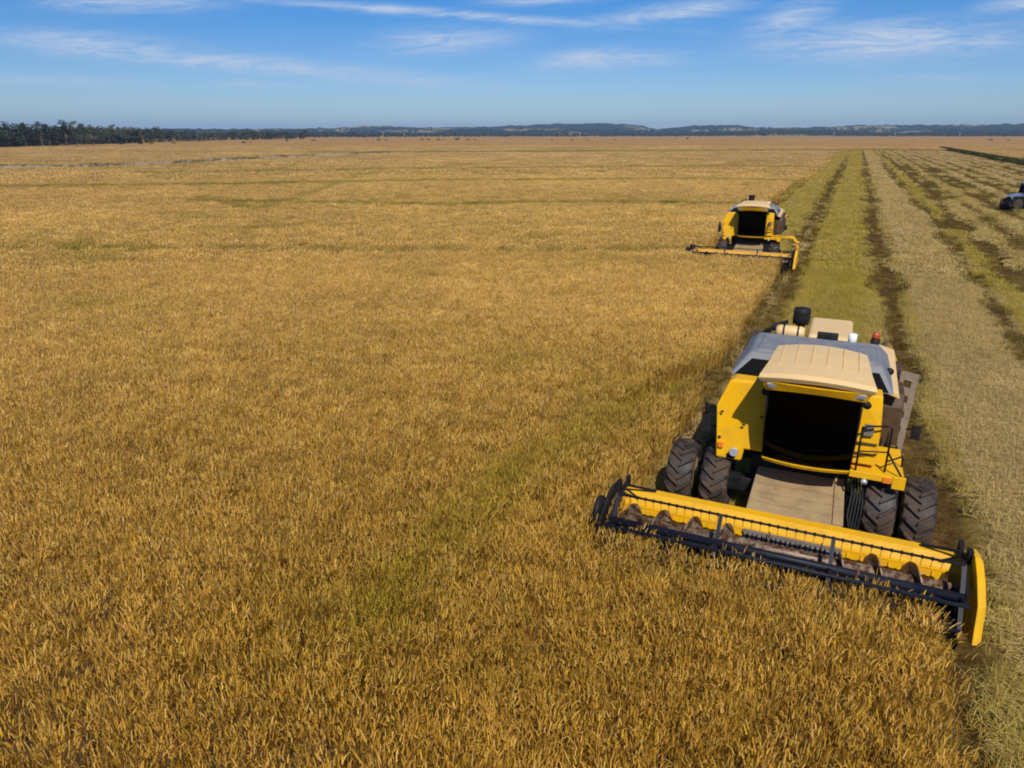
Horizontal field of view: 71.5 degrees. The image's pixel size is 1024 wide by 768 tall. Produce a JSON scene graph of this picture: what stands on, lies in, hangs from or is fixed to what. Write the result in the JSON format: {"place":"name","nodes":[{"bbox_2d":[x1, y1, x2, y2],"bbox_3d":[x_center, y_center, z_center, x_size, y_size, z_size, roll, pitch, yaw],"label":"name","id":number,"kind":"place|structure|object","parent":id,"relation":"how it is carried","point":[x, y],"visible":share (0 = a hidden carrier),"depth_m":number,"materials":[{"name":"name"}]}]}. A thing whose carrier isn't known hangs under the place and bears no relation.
{"place":"outdoors","nodes":[
{"label":"outdoors","id":0,"kind":"place"},
{"bbox_2d":[0,151,396,168],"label":"ditch bank","id":1,"kind":"structure","parent":0,"point":[141,163],"depth_m":182.48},
{"bbox_2d":[0,212,627,767],"bbox_3d":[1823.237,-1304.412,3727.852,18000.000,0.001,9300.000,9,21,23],"label":"ground","id":2,"kind":"structure","parent":0,"point":[186,682],"depth_m":12.74,"materials":[{"name":"brown soil"}]},
{"bbox_2d":[0,121,16,141],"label":"eucalyptus tree","id":3,"kind":"object","parent":2,"relation":"on","point":[6,127],"visible":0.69,"depth_m":406.09,"materials":[{"name":"green plant"}]},
{"bbox_2d":[2,126,15,144],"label":"broad tree","id":4,"kind":"object","parent":2,"relation":"on","point":[8,138],"visible":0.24,"depth_m":413.82,"materials":[{"name":"green plant"}]},
{"bbox_2d":[0,129,22,146],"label":"broad tree","id":5,"kind":"object","parent":2,"relation":"on","point":[7,135],"visible":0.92,"depth_m":402.51,"materials":[{"name":"green plant"}]},
{"bbox_2d":[2,123,22,145],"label":"broad tree","id":6,"kind":"object","parent":2,"relation":"on","point":[14,128],"visible":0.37,"depth_m":424.32,"materials":[{"name":"green plant"}]},
{"bbox_2d":[10,135,23,145],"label":"broad tree","id":7,"kind":"object","parent":2,"relation":"on","point":[18,141],"visible":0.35,"depth_m":425.39,"materials":[{"name":"green plant"}]},
{"bbox_2d":[11,124,32,144],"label":"broad tree","id":8,"kind":"object","parent":2,"relation":"on","point":[27,130],"visible":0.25,"depth_m":433.08,"materials":[{"name":"green plant"}]},
{"bbox_2d":[17,123,29,145],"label":"eucalyptus tree","id":9,"kind":"object","parent":2,"relation":"on","point":[23,129],"visible":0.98,"depth_m":415.16,"materials":[{"name":"green plant"}]},
{"bbox_2d":[17,124,38,145],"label":"broad tree","id":10,"kind":"object","parent":2,"relation":"on","point":[32,135],"visible":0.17,"depth_m":437.94,"materials":[{"name":"green plant"}]},
{"bbox_2d":[20,129,37,145],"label":"broad tree","id":11,"kind":"object","parent":2,"relation":"on","point":[30,142],"visible":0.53,"depth_m":431.92,"materials":[{"name":"green plant"}]},
{"bbox_2d":[32,122,48,146],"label":"eucalyptus tree","id":12,"kind":"object","parent":2,"relation":"on","point":[45,138],"visible":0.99,"depth_m":414.65,"materials":[{"name":"green plant"}]},
{"bbox_2d":[38,130,55,145],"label":"broad tree","id":13,"kind":"object","parent":2,"relation":"on","point":[50,139],"visible":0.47,"depth_m":452.05,"materials":[{"name":"green plant"}]},
{"bbox_2d":[41,124,55,145],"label":"eucalyptus tree","id":14,"kind":"object","parent":2,"relation":"on","point":[49,137],"visible":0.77,"depth_m":429.06,"materials":[{"name":"green plant"}]},
{"bbox_2d":[40,128,59,145],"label":"broad tree","id":15,"kind":"object","parent":2,"relation":"on","point":[51,137],"visible":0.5,"depth_m":451.54,"materials":[{"name":"green plant"}]},
{"bbox_2d":[40,126,63,145],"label":"broad tree","id":16,"kind":"object","parent":2,"relation":"on","point":[54,130],"visible":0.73,"depth_m":453.60,"materials":[{"name":"green plant"}]},
{"bbox_2d":[46,125,64,142],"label":"broad tree","id":17,"kind":"object","parent":2,"relation":"on","point":[55,134],"visible":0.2,"depth_m":463.07,"materials":[{"name":"green plant"}]},
{"bbox_2d":[56,126,69,144],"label":"broad tree","id":18,"kind":"object","parent":2,"relation":"on","point":[63,136],"visible":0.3,"depth_m":466.13,"materials":[{"name":"green plant"}]},
{"bbox_2d":[58,119,74,145],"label":"eucalyptus tree","id":19,"kind":"object","parent":2,"relation":"on","point":[68,133],"visible":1,"depth_m":421.07,"materials":[{"name":"green plant"}]},
{"bbox_2d":[66,121,84,145],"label":"eucalyptus tree","id":20,"kind":"object","parent":2,"relation":"on","point":[72,129],"visible":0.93,"depth_m":431.28,"materials":[{"name":"green plant"}]},
{"bbox_2d":[76,123,86,145],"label":"eucalyptus tree","id":21,"kind":"object","parent":2,"relation":"on","point":[82,130],"visible":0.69,"depth_m":445.68,"materials":[{"name":"green plant"}]},
{"bbox_2d":[76,134,90,144],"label":"broad tree","id":22,"kind":"object","parent":2,"relation":"on","point":[84,143],"visible":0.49,"depth_m":494.10,"materials":[{"name":"green plant"}]},
{"bbox_2d":[76,127,102,143],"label":"broad tree","id":23,"kind":"object","parent":2,"relation":"on","point":[92,135],"visible":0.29,"depth_m":504.87,"materials":[{"name":"green plant"}]},
{"bbox_2d":[85,124,97,142],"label":"eucalyptus tree","id":24,"kind":"object","parent":2,"relation":"on","point":[91,131],"visible":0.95,"depth_m":461.36,"materials":[{"name":"green plant"}]},
{"bbox_2d":[91,132,105,143],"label":"broad tree","id":25,"kind":"object","parent":2,"relation":"on","point":[101,140],"visible":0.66,"depth_m":512.04,"materials":[{"name":"green plant"}]},
{"bbox_2d":[99,130,116,143],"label":"broad tree","id":26,"kind":"object","parent":2,"relation":"on","point":[109,134],"visible":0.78,"depth_m":524.60,"materials":[{"name":"green plant"}]},
{"bbox_2d":[105,127,121,143],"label":"broad tree","id":27,"kind":"object","parent":2,"relation":"on","point":[115,133],"visible":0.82,"depth_m":533.36,"materials":[{"name":"green plant"}]},
{"bbox_2d":[108,124,120,139],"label":"eucalyptus tree","id":28,"kind":"object","parent":2,"relation":"on","point":[117,135],"visible":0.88,"depth_m":533.04,"materials":[{"name":"green plant"}]},
{"bbox_2d":[116,133,128,143],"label":"broad tree","id":29,"kind":"object","parent":2,"relation":"on","point":[122,140],"visible":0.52,"depth_m":543.10,"materials":[{"name":"green plant"}]},
{"bbox_2d":[119,127,130,143],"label":"eucalyptus tree","id":30,"kind":"object","parent":2,"relation":"on","point":[124,135],"visible":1,"depth_m":536.26,"materials":[{"name":"green plant"}]},
{"bbox_2d":[121,128,140,142],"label":"broad tree","id":31,"kind":"object","parent":2,"relation":"on","point":[133,130],"visible":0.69,"depth_m":563.62,"materials":[{"name":"green plant"}]},
{"bbox_2d":[126,130,142,142],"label":"broad tree","id":32,"kind":"object","parent":2,"relation":"on","point":[133,134],"visible":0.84,"depth_m":560.76,"materials":[{"name":"green plant"}]},
{"bbox_2d":[137,129,148,142],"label":"broad tree","id":33,"kind":"object","parent":2,"relation":"on","point":[143,135],"visible":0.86,"depth_m":571.40,"materials":[{"name":"green plant"}]},
{"bbox_2d":[141,129,152,141],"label":"broad tree","id":34,"kind":"object","parent":2,"relation":"on","point":[148,136],"visible":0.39,"depth_m":598.11,"materials":[{"name":"green plant"}]},
{"bbox_2d":[145,127,158,142],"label":"broad tree","id":35,"kind":"object","parent":2,"relation":"on","point":[152,134],"visible":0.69,"depth_m":604.30,"materials":[{"name":"green plant"}]},
{"bbox_2d":[144,126,162,141],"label":"broad tree","id":36,"kind":"object","parent":2,"relation":"on","point":[157,130],"visible":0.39,"depth_m":647.56,"materials":[{"name":"green plant"}]},
{"bbox_2d":[154,131,165,141],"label":"broad tree","id":37,"kind":"object","parent":2,"relation":"on","point":[160,135],"visible":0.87,"depth_m":624.30,"materials":[{"name":"green plant"}]},
{"bbox_2d":[158,130,172,141],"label":"broad tree","id":38,"kind":"object","parent":2,"relation":"on","point":[166,134],"visible":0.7,"depth_m":649.93,"materials":[{"name":"green plant"}]},
{"bbox_2d":[163,128,179,141],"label":"broad tree","id":39,"kind":"object","parent":2,"relation":"on","point":[171,132],"visible":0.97,"depth_m":654.24,"materials":[{"name":"green plant"}]},
{"bbox_2d":[175,132,184,140],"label":"broad tree","id":40,"kind":"object","parent":2,"relation":"on","point":[181,138],"visible":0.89,"depth_m":697.61,"materials":[{"name":"green plant"}]},
{"bbox_2d":[183,133,192,140],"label":"broad tree","id":41,"kind":"object","parent":2,"relation":"on","point":[185,135],"visible":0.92,"depth_m":696.71,"materials":[{"name":"green plant"}]},
{"bbox_2d":[184,130,196,139],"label":"broad tree","id":42,"kind":"object","parent":2,"relation":"on","point":[193,138],"visible":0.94,"depth_m":702.30,"materials":[{"name":"green plant"}]},
{"bbox_2d":[190,132,199,140],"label":"broad tree","id":43,"kind":"object","parent":2,"relation":"on","point":[192,133],"visible":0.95,"depth_m":703.31,"materials":[{"name":"green plant"}]},
{"bbox_2d":[202,132,211,140],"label":"broad tree","id":44,"kind":"object","parent":2,"relation":"on","point":[208,138],"visible":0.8,"depth_m":751.37,"materials":[{"name":"green plant"}]},
{"bbox_2d":[208,130,222,139],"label":"broad tree","id":45,"kind":"object","parent":2,"relation":"on","point":[214,134],"visible":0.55,"depth_m":793.93,"materials":[{"name":"green plant"}]},
{"bbox_2d":[215,131,224,140],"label":"broad tree","id":46,"kind":"object","parent":2,"relation":"on","point":[220,134],"visible":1,"depth_m":782.45,"materials":[{"name":"green plant"}]},
{"bbox_2d":[229,131,237,139],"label":"broad tree","id":47,"kind":"object","parent":2,"relation":"on","point":[234,134],"visible":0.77,"depth_m":853.53,"materials":[{"name":"green plant"}]},
{"bbox_2d":[241,129,249,139],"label":"broad tree","id":48,"kind":"object","parent":2,"relation":"on","point":[244,133],"visible":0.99,"depth_m":841.43,"materials":[{"name":"green plant"}]},
{"bbox_2d":[242,130,253,139],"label":"broad tree","id":49,"kind":"object","parent":2,"relation":"on","point":[251,133],"visible":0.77,"depth_m":855.72,"materials":[{"name":"green plant"}]},
{"bbox_2d":[261,131,268,139],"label":"broad tree","id":50,"kind":"object","parent":2,"relation":"on","point":[266,134],"visible":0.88,"depth_m":911.03,"materials":[{"name":"green plant"}]},
{"bbox_2d":[276,131,282,138],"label":"broad tree","id":51,"kind":"object","parent":2,"relation":"on","point":[279,133],"visible":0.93,"depth_m":943.86,"materials":[{"name":"green plant"}]},
{"bbox_2d":[286,132,293,138],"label":"broad tree","id":52,"kind":"object","parent":2,"relation":"on","point":[289,135],"visible":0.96,"depth_m":965.26,"materials":[{"name":"green plant"}]},
{"bbox_2d":[298,130,308,138],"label":"broad tree","id":53,"kind":"object","parent":2,"relation":"on","point":[301,135],"visible":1,"depth_m":992.85,"materials":[{"name":"green plant"}]},
{"bbox_2d":[0,174,799,289],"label":"standing rice","id":54,"kind":"object","parent":2,"relation":"on","point":[53,225],"visible":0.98,"depth_m":64.75,"materials":[{"name":"yellow plant"}]},
{"bbox_2d":[0,248,993,767],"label":"standing rice","id":55,"kind":"object","parent":2,"relation":"on","point":[362,316],"visible":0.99,"depth_m":14.32,"materials":[{"name":"yellow plant"}]},
{"bbox_2d":[0,136,1023,147],"bbox_3d":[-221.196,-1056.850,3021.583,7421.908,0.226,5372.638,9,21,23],"label":"distant rice canopy","id":56,"kind":"object","parent":2,"relation":"on","point":[923,141],"visible":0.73,"depth_m":680.90,"materials":[{"name":"plant"}]},
{"bbox_2d":[151,128,1023,137],"bbox_3d":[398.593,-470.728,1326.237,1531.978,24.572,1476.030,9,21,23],"label":"distant wood","id":57,"kind":"object","parent":2,"relation":"on","point":[523,134],"visible":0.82,"depth_m":1711.38,"materials":[{"name":"green plant"}]},
{"bbox_2d":[0,145,1023,184],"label":"standing rice","id":58,"kind":"object","parent":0,"point":[782,162],"visible":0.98,"depth_m":193.99,"materials":[{"name":"yellow plant"}]},
{"bbox_2d":[0,0,1023,128],"label":"sky","id":59,"kind":"structure","parent":0,"point":[142,64],"materials":[{"name":"blue"}]},
{"bbox_2d":[38,123,1023,131],"bbox_3d":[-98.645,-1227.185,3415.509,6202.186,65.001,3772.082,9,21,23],"label":"hills","id":60,"kind":"structure","parent":0,"point":[901,128],"depth_m":3635.31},
{"bbox_2d":[277,126,1023,133],"bbox_3d":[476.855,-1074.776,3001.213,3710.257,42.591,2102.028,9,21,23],"label":"hillside wood","id":61,"kind":"object","parent":60,"relation":"on","point":[357,129],"visible":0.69,"depth_m":2981.53,"materials":[{"name":"green plant"}]},
{"bbox_2d":[96,128,1023,135],"bbox_3d":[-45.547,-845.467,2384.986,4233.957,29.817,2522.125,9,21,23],"label":"hills","id":62,"kind":"structure","parent":0,"point":[509,131],"depth_m":2627.42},
{"bbox_2d":[142,150,1023,767],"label":"stubble ground","id":63,"kind":"structure","parent":0,"point":[968,530],"depth_m":12.26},
{"bbox_2d":[0,146,1023,680],"label":"rut weeds","id":64,"kind":"object","parent":63,"relation":"on","point":[990,156],"depth_m":56.76,"materials":[{"name":"green plant"}]},
{"bbox_2d":[685,195,799,270],"bbox_3d":[16.051,-10.531,47.953,6.737,4.145,10.280,8,21,22],"label":"combine harvester","id":65,"kind":"object","parent":63,"relation":"on","point":[751,226],"visible":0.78,"depth_m":45.51,"materials":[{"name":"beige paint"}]},
{"bbox_2d":[592,307,985,645],"bbox_3d":[6.596,0.571,16.442,6.737,4.145,10.280,9,21,23],"label":"combine harvester","id":66,"kind":"object","parent":63,"relation":"on","point":[811,421],"visible":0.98,"depth_m":13.92,"materials":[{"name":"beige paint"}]},
{"bbox_2d":[599,163,1023,767],"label":"trampled straw","id":67,"kind":"object","parent":63,"relation":"on","point":[923,303],"depth_m":23.04,"materials":[{"name":"beige plant"}]},
{"bbox_2d":[714,183,1023,288],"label":"cut straw","id":68,"kind":"object","parent":63,"relation":"on","point":[895,205],"visible":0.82,"depth_m":60.94,"materials":[{"name":"yellow plant"}]},
{"bbox_2d":[798,149,1023,190],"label":"cut straw","id":69,"kind":"object","parent":63,"relation":"on","point":[851,174],"visible":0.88,"depth_m":161.41,"materials":[{"name":"yellow plant"}]},
{"bbox_2d":[999,183,1023,209],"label":"tractor","id":70,"kind":"object","parent":63,"relation":"on","point":[1015,201],"visible":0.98,"depth_m":78.57,"materials":[{"name":"paint"}]}
]}

